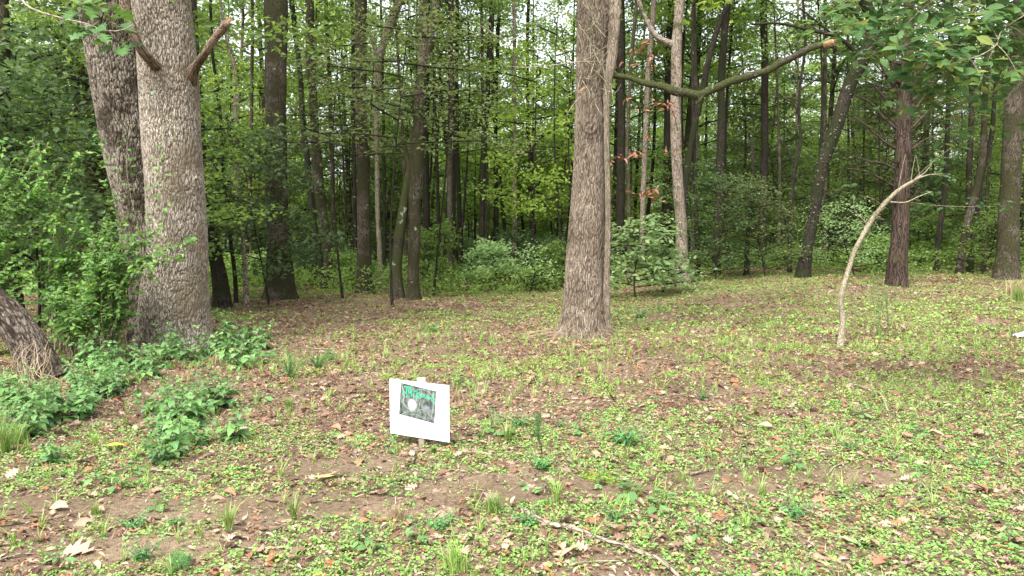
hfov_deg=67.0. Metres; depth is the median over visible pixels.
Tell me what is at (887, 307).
feathery weed
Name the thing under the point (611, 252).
shrub
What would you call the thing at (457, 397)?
grass tuft
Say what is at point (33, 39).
thin tree
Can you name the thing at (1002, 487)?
fallen leaf
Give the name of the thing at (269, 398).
weed
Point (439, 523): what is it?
weed
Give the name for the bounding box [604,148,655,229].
understory tree
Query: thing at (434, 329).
weed
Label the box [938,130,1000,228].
understory tree
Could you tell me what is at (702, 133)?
understory tree
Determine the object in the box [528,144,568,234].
understory tree
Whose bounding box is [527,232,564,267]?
shrub
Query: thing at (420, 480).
weed
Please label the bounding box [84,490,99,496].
fallen leaf
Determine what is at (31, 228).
understory tree
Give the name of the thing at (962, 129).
thin tree
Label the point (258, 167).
understory tree
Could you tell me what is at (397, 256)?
tree
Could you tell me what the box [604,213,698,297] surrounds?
bush
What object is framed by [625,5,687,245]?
thin tree
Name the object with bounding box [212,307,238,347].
weed
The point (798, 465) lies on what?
weed
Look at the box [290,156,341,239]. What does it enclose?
understory tree
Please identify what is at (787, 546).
twig
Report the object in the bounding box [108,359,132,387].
weed
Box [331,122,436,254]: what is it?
understory tree
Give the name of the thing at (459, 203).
tree
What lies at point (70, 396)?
weed
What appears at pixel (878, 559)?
fallen leaf
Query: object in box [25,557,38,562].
fallen leaf
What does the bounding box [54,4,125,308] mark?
tree
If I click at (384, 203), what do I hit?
tree
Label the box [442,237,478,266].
shrub
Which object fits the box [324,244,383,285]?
shrub
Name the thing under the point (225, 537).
stick
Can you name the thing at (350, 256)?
shrub
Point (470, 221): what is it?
understory tree
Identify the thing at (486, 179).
tree
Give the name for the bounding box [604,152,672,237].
understory tree
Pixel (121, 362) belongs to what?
weed
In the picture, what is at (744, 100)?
thin tree
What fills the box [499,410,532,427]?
weed
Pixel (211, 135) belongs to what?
forest tree
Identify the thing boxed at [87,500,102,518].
grass tuft
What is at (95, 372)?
weed
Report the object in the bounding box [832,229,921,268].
shrub
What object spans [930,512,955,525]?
weed
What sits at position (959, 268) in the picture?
tree
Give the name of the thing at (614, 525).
fallen leaf
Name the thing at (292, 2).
thin tree
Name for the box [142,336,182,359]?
weed
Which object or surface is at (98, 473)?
weed
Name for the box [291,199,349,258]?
understory tree
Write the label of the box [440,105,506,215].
understory tree
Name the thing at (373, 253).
shrub
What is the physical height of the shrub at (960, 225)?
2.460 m
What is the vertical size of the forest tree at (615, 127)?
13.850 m
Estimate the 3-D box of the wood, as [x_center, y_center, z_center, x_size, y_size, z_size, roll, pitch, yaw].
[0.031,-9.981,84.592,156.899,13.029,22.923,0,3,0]
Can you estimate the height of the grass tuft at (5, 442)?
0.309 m
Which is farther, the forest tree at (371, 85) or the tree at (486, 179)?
the forest tree at (371, 85)
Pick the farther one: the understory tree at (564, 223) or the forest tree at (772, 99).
the forest tree at (772, 99)
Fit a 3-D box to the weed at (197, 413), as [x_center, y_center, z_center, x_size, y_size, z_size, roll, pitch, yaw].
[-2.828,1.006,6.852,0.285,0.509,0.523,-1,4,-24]
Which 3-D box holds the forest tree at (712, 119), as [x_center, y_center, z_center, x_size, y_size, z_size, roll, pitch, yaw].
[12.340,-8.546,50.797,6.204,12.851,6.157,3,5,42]
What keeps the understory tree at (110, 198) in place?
on the ground at (114, 549)
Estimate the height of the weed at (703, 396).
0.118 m
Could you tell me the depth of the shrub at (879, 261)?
27.01 m
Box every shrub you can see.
[21,254,51,286]
[210,249,255,283]
[219,233,265,281]
[221,241,240,257]
[229,244,265,260]
[234,224,265,251]
[240,249,299,285]
[246,247,265,276]
[290,229,350,272]
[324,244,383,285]
[335,245,372,274]
[371,222,394,269]
[371,234,392,269]
[402,218,470,290]
[403,233,455,271]
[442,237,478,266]
[453,235,535,288]
[457,235,478,265]
[457,241,496,272]
[473,227,547,283]
[503,219,541,245]
[510,232,565,256]
[518,253,562,282]
[521,223,552,238]
[521,239,566,288]
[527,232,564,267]
[553,230,621,275]
[604,232,638,272]
[631,223,654,242]
[645,250,674,269]
[687,224,711,255]
[699,231,742,259]
[706,210,754,256]
[721,229,744,262]
[730,207,786,264]
[758,240,816,266]
[770,227,803,246]
[784,214,843,258]
[812,236,842,260]
[827,246,865,270]
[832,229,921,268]
[847,228,889,260]
[863,242,887,268]
[908,210,958,266]
[912,225,948,260]
[941,230,990,267]
[942,214,989,248]
[942,242,958,261]
[956,236,995,257]
[977,228,996,250]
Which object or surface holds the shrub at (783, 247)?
on the ground at (114, 549)
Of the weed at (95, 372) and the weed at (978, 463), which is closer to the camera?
the weed at (978, 463)
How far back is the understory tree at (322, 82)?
22.20 m
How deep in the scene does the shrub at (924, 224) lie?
28.97 m
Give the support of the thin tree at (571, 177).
on the ground at (114, 549)
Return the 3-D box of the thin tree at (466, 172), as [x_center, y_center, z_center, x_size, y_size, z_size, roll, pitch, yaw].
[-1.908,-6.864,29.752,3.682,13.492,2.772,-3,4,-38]
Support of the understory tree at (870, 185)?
on the ground at (114, 549)
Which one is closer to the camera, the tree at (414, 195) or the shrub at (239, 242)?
the tree at (414, 195)
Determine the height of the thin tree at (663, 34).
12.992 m
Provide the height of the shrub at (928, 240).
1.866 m
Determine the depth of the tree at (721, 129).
26.62 m
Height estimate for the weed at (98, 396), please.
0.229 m
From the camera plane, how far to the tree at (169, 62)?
11.26 m
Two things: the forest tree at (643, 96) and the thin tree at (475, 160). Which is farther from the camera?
the forest tree at (643, 96)
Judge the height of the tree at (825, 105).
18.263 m
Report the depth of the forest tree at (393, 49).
37.88 m
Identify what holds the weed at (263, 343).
on the ground at (114, 549)
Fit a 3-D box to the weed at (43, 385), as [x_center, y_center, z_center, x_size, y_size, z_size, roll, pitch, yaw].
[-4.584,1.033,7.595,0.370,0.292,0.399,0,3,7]
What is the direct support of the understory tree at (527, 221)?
on the ground at (114, 549)
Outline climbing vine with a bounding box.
[92,113,173,285]
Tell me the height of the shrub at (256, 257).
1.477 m
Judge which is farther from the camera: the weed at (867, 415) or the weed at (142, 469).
the weed at (867, 415)
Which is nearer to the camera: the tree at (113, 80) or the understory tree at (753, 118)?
the tree at (113, 80)
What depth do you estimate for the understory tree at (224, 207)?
16.55 m
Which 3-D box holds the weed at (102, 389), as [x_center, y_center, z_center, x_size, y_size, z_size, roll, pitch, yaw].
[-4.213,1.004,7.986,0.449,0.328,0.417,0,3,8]
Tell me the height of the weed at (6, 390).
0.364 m
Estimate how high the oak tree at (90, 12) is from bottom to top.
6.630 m
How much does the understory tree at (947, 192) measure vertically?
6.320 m
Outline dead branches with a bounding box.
[610,39,680,202]
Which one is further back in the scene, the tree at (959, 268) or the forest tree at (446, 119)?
the forest tree at (446, 119)
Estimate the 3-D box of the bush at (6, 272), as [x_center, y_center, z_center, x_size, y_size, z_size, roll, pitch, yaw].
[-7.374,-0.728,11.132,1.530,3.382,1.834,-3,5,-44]
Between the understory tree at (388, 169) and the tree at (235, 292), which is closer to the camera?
the tree at (235, 292)
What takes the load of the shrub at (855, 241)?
on the ground at (114, 549)
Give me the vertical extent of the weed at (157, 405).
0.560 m
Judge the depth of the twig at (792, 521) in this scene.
4.47 m
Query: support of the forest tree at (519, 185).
on the ground at (114, 549)
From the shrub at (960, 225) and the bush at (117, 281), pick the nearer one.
the bush at (117, 281)
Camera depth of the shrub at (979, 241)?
30.50 m
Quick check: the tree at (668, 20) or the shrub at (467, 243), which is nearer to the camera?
the tree at (668, 20)
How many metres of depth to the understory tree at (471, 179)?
38.45 m
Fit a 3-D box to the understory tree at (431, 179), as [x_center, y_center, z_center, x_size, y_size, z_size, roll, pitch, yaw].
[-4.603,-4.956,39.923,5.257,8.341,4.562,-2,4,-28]
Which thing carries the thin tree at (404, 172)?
on the ground at (114, 549)
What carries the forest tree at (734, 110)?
on the ground at (114, 549)
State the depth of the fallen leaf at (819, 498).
4.86 m
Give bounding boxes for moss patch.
[580,470,630,482]
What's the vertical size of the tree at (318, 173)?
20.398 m
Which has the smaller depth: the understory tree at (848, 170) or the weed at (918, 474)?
the weed at (918, 474)
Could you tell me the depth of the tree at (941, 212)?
26.79 m
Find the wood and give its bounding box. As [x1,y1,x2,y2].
[217,143,959,252]
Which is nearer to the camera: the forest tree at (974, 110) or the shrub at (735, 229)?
the shrub at (735, 229)
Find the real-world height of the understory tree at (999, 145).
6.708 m
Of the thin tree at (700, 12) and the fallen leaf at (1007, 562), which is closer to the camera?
the fallen leaf at (1007, 562)
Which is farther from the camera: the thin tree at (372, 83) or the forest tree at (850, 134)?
the forest tree at (850, 134)
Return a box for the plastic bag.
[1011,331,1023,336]
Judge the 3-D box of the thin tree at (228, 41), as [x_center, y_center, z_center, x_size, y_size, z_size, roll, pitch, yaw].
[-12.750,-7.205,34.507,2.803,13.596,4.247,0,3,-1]
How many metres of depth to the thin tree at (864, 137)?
33.43 m
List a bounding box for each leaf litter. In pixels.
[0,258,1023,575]
[504,326,646,340]
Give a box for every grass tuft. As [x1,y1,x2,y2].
[0,414,29,453]
[6,419,36,446]
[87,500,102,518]
[88,432,102,445]
[127,445,144,460]
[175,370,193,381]
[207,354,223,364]
[214,496,248,532]
[282,397,293,409]
[287,489,308,519]
[386,503,408,522]
[433,536,473,575]
[451,391,464,401]
[484,490,505,514]
[499,420,516,442]
[548,475,569,504]
[830,426,843,436]
[1002,278,1023,293]
[1004,284,1023,301]
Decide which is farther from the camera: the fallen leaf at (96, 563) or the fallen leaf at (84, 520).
the fallen leaf at (84, 520)
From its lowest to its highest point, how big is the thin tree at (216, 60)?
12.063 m
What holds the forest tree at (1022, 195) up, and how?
on the ground at (114, 549)
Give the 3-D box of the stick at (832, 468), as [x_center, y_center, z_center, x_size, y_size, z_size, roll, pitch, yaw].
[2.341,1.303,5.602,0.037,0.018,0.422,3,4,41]
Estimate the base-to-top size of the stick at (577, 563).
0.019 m
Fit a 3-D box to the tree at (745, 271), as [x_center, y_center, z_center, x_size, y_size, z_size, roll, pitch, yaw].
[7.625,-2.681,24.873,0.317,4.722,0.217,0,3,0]
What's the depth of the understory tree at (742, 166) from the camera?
46.70 m
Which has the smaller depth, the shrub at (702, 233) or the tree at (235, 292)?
the tree at (235, 292)
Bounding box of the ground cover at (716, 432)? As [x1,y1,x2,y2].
[0,270,1023,575]
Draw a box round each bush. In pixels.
[0,137,66,301]
[6,211,198,357]
[11,136,97,351]
[42,271,109,357]
[509,237,563,291]
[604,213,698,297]
[632,239,717,292]
[664,157,776,279]
[694,171,826,275]
[789,195,912,275]
[921,208,1023,273]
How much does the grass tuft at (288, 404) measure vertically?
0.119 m
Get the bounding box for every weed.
[0,360,33,407]
[0,368,34,397]
[0,397,56,430]
[0,401,27,430]
[1,399,59,437]
[5,377,44,417]
[17,378,54,429]
[20,376,63,398]
[22,455,41,466]
[28,379,80,410]
[30,381,78,423]
[32,433,79,463]
[40,551,77,568]
[47,385,91,409]
[52,392,99,423]
[55,468,73,477]
[60,357,91,391]
[60,359,109,401]
[61,362,116,381]
[69,338,123,371]
[69,368,99,419]
[71,326,97,368]
[73,369,118,398]
[73,385,110,402]
[74,335,117,356]
[81,471,110,486]
[87,354,116,390]
[91,367,128,399]
[93,332,141,372]
[102,332,122,356]
[105,474,135,494]
[108,343,152,371]
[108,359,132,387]
[112,506,154,528]
[115,457,149,474]
[123,364,164,381]
[123,535,169,561]
[127,344,162,376]
[131,343,178,368]
[131,389,196,415]
[132,383,197,435]
[139,420,185,452]
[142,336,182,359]
[142,363,207,419]
[142,432,188,466]
[144,406,200,437]
[148,494,170,510]
[151,320,185,360]
[154,396,192,459]
[155,381,211,409]
[162,510,192,525]
[164,547,194,574]
[169,337,210,364]
[175,378,207,429]
[182,384,231,414]
[183,419,217,447]
[191,370,231,406]
[192,320,235,358]
[195,335,220,360]
[204,398,259,445]
[209,339,259,370]
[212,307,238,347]
[214,373,246,407]
[222,325,267,357]
[235,318,266,339]
[248,342,281,363]
[248,390,273,402]
[249,321,277,348]
[268,349,306,376]
[309,350,329,368]
[321,349,339,359]
[350,527,368,547]
[353,525,384,549]
[382,435,397,453]
[383,482,395,496]
[405,513,427,541]
[413,472,426,482]
[420,504,458,531]
[423,321,438,330]
[452,374,471,385]
[482,409,499,432]
[492,414,516,436]
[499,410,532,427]
[502,499,542,526]
[518,481,528,490]
[521,449,563,469]
[532,466,559,493]
[533,410,543,436]
[551,417,567,426]
[571,411,587,434]
[587,417,651,444]
[591,467,606,488]
[598,501,631,520]
[612,474,646,504]
[626,306,651,317]
[644,395,661,401]
[647,492,676,515]
[687,518,707,541]
[693,452,703,461]
[694,390,716,399]
[727,524,741,541]
[731,516,741,527]
[732,446,750,461]
[742,519,764,533]
[779,485,799,511]
[780,494,822,519]
[782,440,805,469]
[788,449,798,463]
[837,435,865,449]
[848,406,871,417]
[870,267,884,334]
[884,291,895,329]
[886,451,908,462]
[909,423,930,439]
[911,463,931,477]
[922,480,937,492]
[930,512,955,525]
[962,451,997,465]
[998,521,1020,548]
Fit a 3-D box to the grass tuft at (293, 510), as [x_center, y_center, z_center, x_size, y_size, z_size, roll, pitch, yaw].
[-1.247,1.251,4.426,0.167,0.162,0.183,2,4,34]
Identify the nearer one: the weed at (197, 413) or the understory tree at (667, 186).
the weed at (197, 413)
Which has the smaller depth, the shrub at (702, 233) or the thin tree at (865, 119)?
the shrub at (702, 233)
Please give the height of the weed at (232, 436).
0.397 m
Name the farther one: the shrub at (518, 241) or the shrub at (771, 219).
the shrub at (771, 219)
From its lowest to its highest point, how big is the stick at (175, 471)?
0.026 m
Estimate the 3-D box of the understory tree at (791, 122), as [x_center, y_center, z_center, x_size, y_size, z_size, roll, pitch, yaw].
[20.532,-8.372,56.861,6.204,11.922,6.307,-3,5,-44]
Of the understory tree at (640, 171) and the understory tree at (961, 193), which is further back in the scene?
the understory tree at (640, 171)
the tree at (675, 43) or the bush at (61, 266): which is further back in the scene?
the tree at (675, 43)
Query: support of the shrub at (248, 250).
on the ground at (114, 549)
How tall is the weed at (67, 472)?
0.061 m
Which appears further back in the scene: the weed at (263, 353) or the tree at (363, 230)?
the tree at (363, 230)
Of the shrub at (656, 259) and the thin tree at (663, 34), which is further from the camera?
the thin tree at (663, 34)
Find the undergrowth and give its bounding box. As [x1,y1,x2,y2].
[21,240,1023,296]
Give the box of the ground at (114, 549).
[0,249,1023,575]
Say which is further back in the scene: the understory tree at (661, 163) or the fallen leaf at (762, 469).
the understory tree at (661, 163)
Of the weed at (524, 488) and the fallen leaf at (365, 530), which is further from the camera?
the weed at (524, 488)
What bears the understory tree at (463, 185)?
on the ground at (114, 549)
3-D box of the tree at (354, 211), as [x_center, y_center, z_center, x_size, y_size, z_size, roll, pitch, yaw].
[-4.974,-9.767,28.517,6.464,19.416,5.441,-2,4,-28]
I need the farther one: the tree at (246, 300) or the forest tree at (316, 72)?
the forest tree at (316, 72)
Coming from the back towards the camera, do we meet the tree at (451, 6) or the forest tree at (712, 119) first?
the forest tree at (712, 119)
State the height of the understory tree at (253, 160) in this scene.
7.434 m
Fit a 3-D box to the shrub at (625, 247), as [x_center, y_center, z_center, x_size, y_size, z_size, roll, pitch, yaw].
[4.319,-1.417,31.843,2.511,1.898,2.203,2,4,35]
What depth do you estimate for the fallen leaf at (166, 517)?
4.42 m
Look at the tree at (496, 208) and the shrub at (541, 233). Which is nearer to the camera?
the tree at (496, 208)
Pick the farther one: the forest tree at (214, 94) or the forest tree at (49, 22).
the forest tree at (214, 94)
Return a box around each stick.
[0,512,79,526]
[0,553,35,560]
[47,467,134,485]
[140,469,202,473]
[222,534,284,548]
[223,465,270,474]
[307,344,335,349]
[405,446,416,466]
[433,532,488,537]
[458,466,491,488]
[524,508,680,575]
[531,429,541,453]
[568,560,620,565]
[636,357,714,363]
[689,345,729,365]
[689,465,722,474]
[827,462,846,475]
[831,535,880,548]
[850,383,888,410]
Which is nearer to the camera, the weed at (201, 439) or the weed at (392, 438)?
the weed at (392, 438)
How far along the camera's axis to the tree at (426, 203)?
29.69 m
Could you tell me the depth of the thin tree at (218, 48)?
37.44 m
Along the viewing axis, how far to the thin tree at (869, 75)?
28.43 m
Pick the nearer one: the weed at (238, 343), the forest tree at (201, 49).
the weed at (238, 343)
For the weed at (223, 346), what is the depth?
10.72 m
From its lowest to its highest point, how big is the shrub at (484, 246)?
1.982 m
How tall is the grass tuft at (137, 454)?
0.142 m
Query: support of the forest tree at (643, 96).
on the ground at (114, 549)
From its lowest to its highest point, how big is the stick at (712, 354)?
0.035 m
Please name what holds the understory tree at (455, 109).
on the ground at (114, 549)
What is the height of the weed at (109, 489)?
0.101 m
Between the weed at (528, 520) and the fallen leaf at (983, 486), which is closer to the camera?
the weed at (528, 520)
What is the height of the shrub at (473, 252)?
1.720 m
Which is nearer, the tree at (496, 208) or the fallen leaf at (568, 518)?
the fallen leaf at (568, 518)
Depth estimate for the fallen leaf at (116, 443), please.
6.15 m
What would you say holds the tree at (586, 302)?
on the ground at (114, 549)
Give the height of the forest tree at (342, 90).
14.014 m
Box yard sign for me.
[390,378,449,446]
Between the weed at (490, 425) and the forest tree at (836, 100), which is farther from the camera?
the forest tree at (836, 100)
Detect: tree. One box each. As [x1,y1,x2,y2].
[0,0,25,308]
[0,1,97,147]
[0,5,110,251]
[0,18,93,287]
[0,57,123,326]
[0,287,68,385]
[9,0,73,107]
[9,0,108,312]
[10,0,63,96]
[10,0,269,264]
[11,6,77,229]
[11,39,83,250]
[12,0,69,284]
[15,14,226,306]
[16,192,84,286]
[21,0,142,56]
[32,0,354,342]
[45,60,238,265]
[49,148,121,255]
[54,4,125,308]
[72,62,299,260]
[119,0,231,352]
[191,0,233,308]
[197,0,261,286]
[197,0,348,164]
[197,2,225,171]
[198,0,349,254]
[198,2,246,154]
[199,0,254,181]
[199,4,287,184]
[199,44,226,175]
[200,18,255,147]
[201,49,297,255]
[201,115,358,304]
[203,0,257,183]
[206,0,238,303]
[209,129,308,244]
[211,104,306,230]
[211,113,337,258]
[213,114,260,192]
[216,68,263,219]
[219,0,249,306]
[221,0,386,258]
[231,0,322,251]
[231,66,341,235]
[232,20,287,246]
[247,25,450,297]
[252,126,338,230]
[254,42,336,143]
[255,0,349,284]
[255,1,350,152]
[260,0,299,300]
[260,57,352,242]
[280,0,538,306]
[287,74,347,172]
[288,0,395,248]
[289,0,326,288]
[289,120,389,248]
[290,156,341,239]
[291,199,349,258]
[292,5,374,277]
[302,137,372,231]
[305,0,396,288]
[318,2,372,242]
[319,0,386,233]
[321,103,343,227]
[324,23,406,220]
[326,173,352,233]
[328,148,421,245]
[329,155,398,236]
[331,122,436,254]
[333,8,414,188]
[333,75,369,232]
[335,0,488,278]
[344,0,442,285]
[348,0,479,208]
[349,118,398,238]
[350,0,392,278]
[351,32,443,262]
[354,0,375,293]
[360,21,536,294]
[366,0,403,284]
[370,91,461,248]
[370,139,462,239]
[370,148,422,232]
[379,0,436,244]
[379,10,500,263]
[380,1,386,274]
[382,33,445,277]
[384,47,413,127]
[386,114,463,228]
[388,0,446,273]
[392,0,478,281]
[392,130,412,298]
[394,24,490,259]
[405,0,440,299]
[407,69,490,185]
[412,2,487,277]
[412,26,511,240]
[413,2,486,280]
[422,145,490,234]
[429,0,507,276]
[429,0,575,277]
[431,75,461,216]
[435,204,490,244]
[437,9,553,250]
[438,85,524,239]
[439,135,506,270]
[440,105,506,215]
[440,158,502,239]
[441,157,502,238]
[444,0,536,283]
[455,0,463,269]
[459,24,575,286]
[461,0,575,243]
[463,42,494,240]
[464,41,524,211]
[466,133,566,239]
[468,47,566,235]
[470,0,541,240]
[474,65,573,234]
[477,0,837,339]
[478,0,494,283]
[480,0,491,282]
[484,8,518,239]
[485,140,558,235]
[490,150,563,236]
[506,0,556,237]
[507,99,573,230]
[511,0,516,280]
[511,94,636,224]
[513,0,576,282]
[517,73,616,267]
[517,192,567,237]
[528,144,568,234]
[535,21,575,267]
[539,16,576,204]
[541,72,571,236]
[544,18,639,152]
[545,1,575,204]
[553,0,623,40]
[553,0,690,271]
[563,154,651,241]
[574,47,640,150]
[604,83,647,204]
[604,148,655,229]
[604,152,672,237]
[609,0,715,247]
[609,50,640,153]
[609,79,643,234]
[611,87,663,168]
[611,103,663,238]
[612,0,645,276]
[613,0,773,271]
[615,45,663,261]
[621,17,672,272]
[625,0,637,285]
[625,0,799,157]
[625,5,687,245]
[625,58,664,182]
[625,120,708,217]
[626,0,706,234]
[626,0,786,253]
[632,40,744,192]
[637,0,690,283]
[637,143,732,239]
[639,0,656,277]
[639,193,709,250]
[645,21,705,213]
[647,59,731,231]
[647,95,702,195]
[648,147,754,235]
[649,58,728,160]
[650,61,701,192]
[656,0,721,251]
[658,1,800,219]
[659,0,705,224]
[683,0,864,268]
[683,2,730,216]
[684,0,755,268]
[685,61,725,173]
[686,0,773,203]
[686,15,727,233]
[690,0,697,271]
[691,0,701,275]
[698,104,742,230]
[698,141,740,232]
[699,53,777,209]
[700,81,844,262]
[703,115,799,234]
[705,136,782,223]
[708,159,775,240]
[710,0,730,273]
[710,102,753,182]
[711,26,820,257]
[717,0,828,269]
[717,6,786,202]
[727,117,791,203]
[728,0,879,235]
[728,80,779,154]
[729,70,791,156]
[729,128,828,246]
[729,143,808,233]
[732,56,805,171]
[743,19,846,166]
[743,131,754,275]
[751,0,888,278]
[768,36,816,240]
[768,99,813,227]
[769,0,901,264]
[774,29,846,183]
[775,132,857,227]
[776,0,806,272]
[783,112,870,265]
[783,145,874,259]
[787,114,844,234]
[788,0,848,154]
[790,3,892,224]
[791,9,892,166]
[795,0,1023,150]
[799,76,970,265]
[803,37,880,221]
[803,191,866,258]
[810,0,879,246]
[815,1,1010,133]
[817,1,892,231]
[822,0,874,268]
[827,3,896,242]
[827,128,891,223]
[833,88,892,203]
[836,19,945,145]
[837,125,893,216]
[837,141,892,223]
[838,79,930,227]
[841,145,975,265]
[845,0,932,224]
[847,1,957,287]
[850,82,883,217]
[854,112,980,261]
[857,6,921,264]
[861,157,912,230]
[872,0,1010,273]
[872,81,951,234]
[875,0,980,243]
[910,157,964,226]
[911,160,959,230]
[913,57,992,238]
[913,96,965,211]
[914,0,959,212]
[915,14,968,266]
[916,32,946,260]
[923,0,1023,265]
[930,32,1009,227]
[932,1,952,270]
[934,140,1023,244]
[937,91,1023,206]
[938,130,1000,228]
[938,158,1023,240]
[941,71,981,238]
[942,31,1010,154]
[944,29,1005,233]
[945,84,1023,219]
[949,101,1023,228]
[952,64,992,118]
[953,8,1023,230]
[955,0,1012,271]
[964,0,974,268]
[966,2,1000,272]
[977,49,1009,237]
[991,0,1023,280]
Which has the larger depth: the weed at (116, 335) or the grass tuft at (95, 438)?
the weed at (116, 335)
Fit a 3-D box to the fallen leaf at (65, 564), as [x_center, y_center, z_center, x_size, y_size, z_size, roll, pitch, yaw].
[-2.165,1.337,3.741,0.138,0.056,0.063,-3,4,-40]
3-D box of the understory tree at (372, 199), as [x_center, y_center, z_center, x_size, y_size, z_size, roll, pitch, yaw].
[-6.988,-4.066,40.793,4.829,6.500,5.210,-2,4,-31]
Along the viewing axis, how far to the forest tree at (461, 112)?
44.30 m
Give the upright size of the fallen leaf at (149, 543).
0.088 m
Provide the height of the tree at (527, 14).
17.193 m
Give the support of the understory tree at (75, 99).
on the ground at (114, 549)
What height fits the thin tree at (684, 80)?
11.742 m
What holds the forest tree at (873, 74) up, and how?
on the ground at (114, 549)
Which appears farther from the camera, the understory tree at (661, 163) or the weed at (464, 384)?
the understory tree at (661, 163)
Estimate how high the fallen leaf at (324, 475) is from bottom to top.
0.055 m
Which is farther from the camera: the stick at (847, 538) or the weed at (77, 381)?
the weed at (77, 381)
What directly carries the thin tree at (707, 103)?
on the ground at (114, 549)
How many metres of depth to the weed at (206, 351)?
10.72 m
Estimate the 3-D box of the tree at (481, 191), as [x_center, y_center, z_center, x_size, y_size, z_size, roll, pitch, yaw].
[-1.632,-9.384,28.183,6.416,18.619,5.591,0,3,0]
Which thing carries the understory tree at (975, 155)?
on the ground at (114, 549)
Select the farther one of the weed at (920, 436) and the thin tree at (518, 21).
the thin tree at (518, 21)
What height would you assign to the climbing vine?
2.482 m
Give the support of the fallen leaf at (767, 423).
on the ground at (114, 549)
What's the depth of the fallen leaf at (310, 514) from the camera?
4.50 m
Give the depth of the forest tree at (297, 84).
55.36 m
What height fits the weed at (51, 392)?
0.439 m
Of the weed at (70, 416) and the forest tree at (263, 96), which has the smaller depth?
the weed at (70, 416)
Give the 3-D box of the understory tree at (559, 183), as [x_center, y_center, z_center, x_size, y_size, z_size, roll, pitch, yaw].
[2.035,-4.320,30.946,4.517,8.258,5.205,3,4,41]
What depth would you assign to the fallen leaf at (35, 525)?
4.31 m
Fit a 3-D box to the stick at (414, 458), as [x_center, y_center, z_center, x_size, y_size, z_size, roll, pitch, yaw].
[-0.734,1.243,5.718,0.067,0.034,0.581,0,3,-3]
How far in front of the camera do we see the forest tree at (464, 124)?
33.79 m
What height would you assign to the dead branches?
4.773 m
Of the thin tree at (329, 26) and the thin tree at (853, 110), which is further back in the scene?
the thin tree at (853, 110)
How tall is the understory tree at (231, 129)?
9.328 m
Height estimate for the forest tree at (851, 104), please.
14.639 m
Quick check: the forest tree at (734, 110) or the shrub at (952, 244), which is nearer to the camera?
the shrub at (952, 244)
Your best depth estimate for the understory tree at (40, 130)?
19.09 m
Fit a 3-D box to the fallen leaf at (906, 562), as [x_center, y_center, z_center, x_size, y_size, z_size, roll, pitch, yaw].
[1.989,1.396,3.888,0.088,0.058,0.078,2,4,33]
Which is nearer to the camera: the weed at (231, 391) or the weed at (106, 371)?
the weed at (231, 391)
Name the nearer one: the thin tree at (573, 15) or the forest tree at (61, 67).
the forest tree at (61, 67)
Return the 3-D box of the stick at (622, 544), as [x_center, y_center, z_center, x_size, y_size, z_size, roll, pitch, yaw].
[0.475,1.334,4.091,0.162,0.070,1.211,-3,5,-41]
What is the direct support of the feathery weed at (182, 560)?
on the ground at (114, 549)
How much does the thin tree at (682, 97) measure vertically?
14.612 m
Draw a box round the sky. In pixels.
[9,0,1012,235]
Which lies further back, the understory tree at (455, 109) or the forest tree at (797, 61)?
the forest tree at (797, 61)
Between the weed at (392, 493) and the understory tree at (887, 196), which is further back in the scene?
the understory tree at (887, 196)
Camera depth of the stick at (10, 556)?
3.89 m
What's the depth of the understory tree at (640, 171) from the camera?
49.35 m
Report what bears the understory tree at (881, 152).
on the ground at (114, 549)
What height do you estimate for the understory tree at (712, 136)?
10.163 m
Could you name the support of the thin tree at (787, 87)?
on the ground at (114, 549)
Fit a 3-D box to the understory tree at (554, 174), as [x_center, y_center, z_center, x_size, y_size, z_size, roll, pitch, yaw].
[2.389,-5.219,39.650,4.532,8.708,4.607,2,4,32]
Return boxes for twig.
[378,487,416,488]
[762,542,805,550]
[770,518,821,524]
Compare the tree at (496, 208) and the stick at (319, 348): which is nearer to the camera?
the stick at (319, 348)
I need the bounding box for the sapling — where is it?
[836,148,1012,347]
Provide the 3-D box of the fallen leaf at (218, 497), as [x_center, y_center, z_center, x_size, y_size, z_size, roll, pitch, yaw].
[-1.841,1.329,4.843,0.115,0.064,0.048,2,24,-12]
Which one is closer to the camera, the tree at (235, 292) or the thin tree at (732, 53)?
the tree at (235, 292)
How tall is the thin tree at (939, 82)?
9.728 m
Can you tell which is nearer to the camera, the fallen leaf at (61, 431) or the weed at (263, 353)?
the fallen leaf at (61, 431)
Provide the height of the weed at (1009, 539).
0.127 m
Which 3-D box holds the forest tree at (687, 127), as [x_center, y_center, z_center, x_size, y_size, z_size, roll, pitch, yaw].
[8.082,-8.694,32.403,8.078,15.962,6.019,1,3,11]
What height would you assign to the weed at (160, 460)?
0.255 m
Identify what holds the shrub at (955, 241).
on the ground at (114, 549)
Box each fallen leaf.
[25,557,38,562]
[28,522,46,530]
[48,500,67,509]
[49,428,70,435]
[53,561,75,570]
[61,536,102,557]
[73,517,97,526]
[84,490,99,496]
[91,560,100,569]
[103,442,124,445]
[144,540,155,552]
[160,514,175,521]
[211,494,224,499]
[222,486,235,495]
[252,544,273,554]
[265,555,278,561]
[302,511,316,516]
[316,470,338,479]
[330,423,340,429]
[352,527,373,535]
[356,458,363,465]
[356,517,368,522]
[483,491,496,501]
[488,517,499,522]
[501,543,509,553]
[505,533,517,538]
[548,544,575,558]
[557,542,565,549]
[558,515,575,522]
[570,540,587,550]
[606,522,621,527]
[608,528,620,534]
[623,523,639,529]
[721,477,731,482]
[757,467,768,473]
[758,421,772,427]
[761,532,769,540]
[809,553,826,562]
[811,493,827,503]
[815,523,827,528]
[870,552,890,567]
[898,560,917,566]
[928,430,944,435]
[968,428,994,437]
[969,480,994,491]
[971,532,983,540]
[973,483,988,495]
[989,523,1005,532]
[989,557,1014,566]
[996,483,1015,492]
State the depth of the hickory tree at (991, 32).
6.78 m

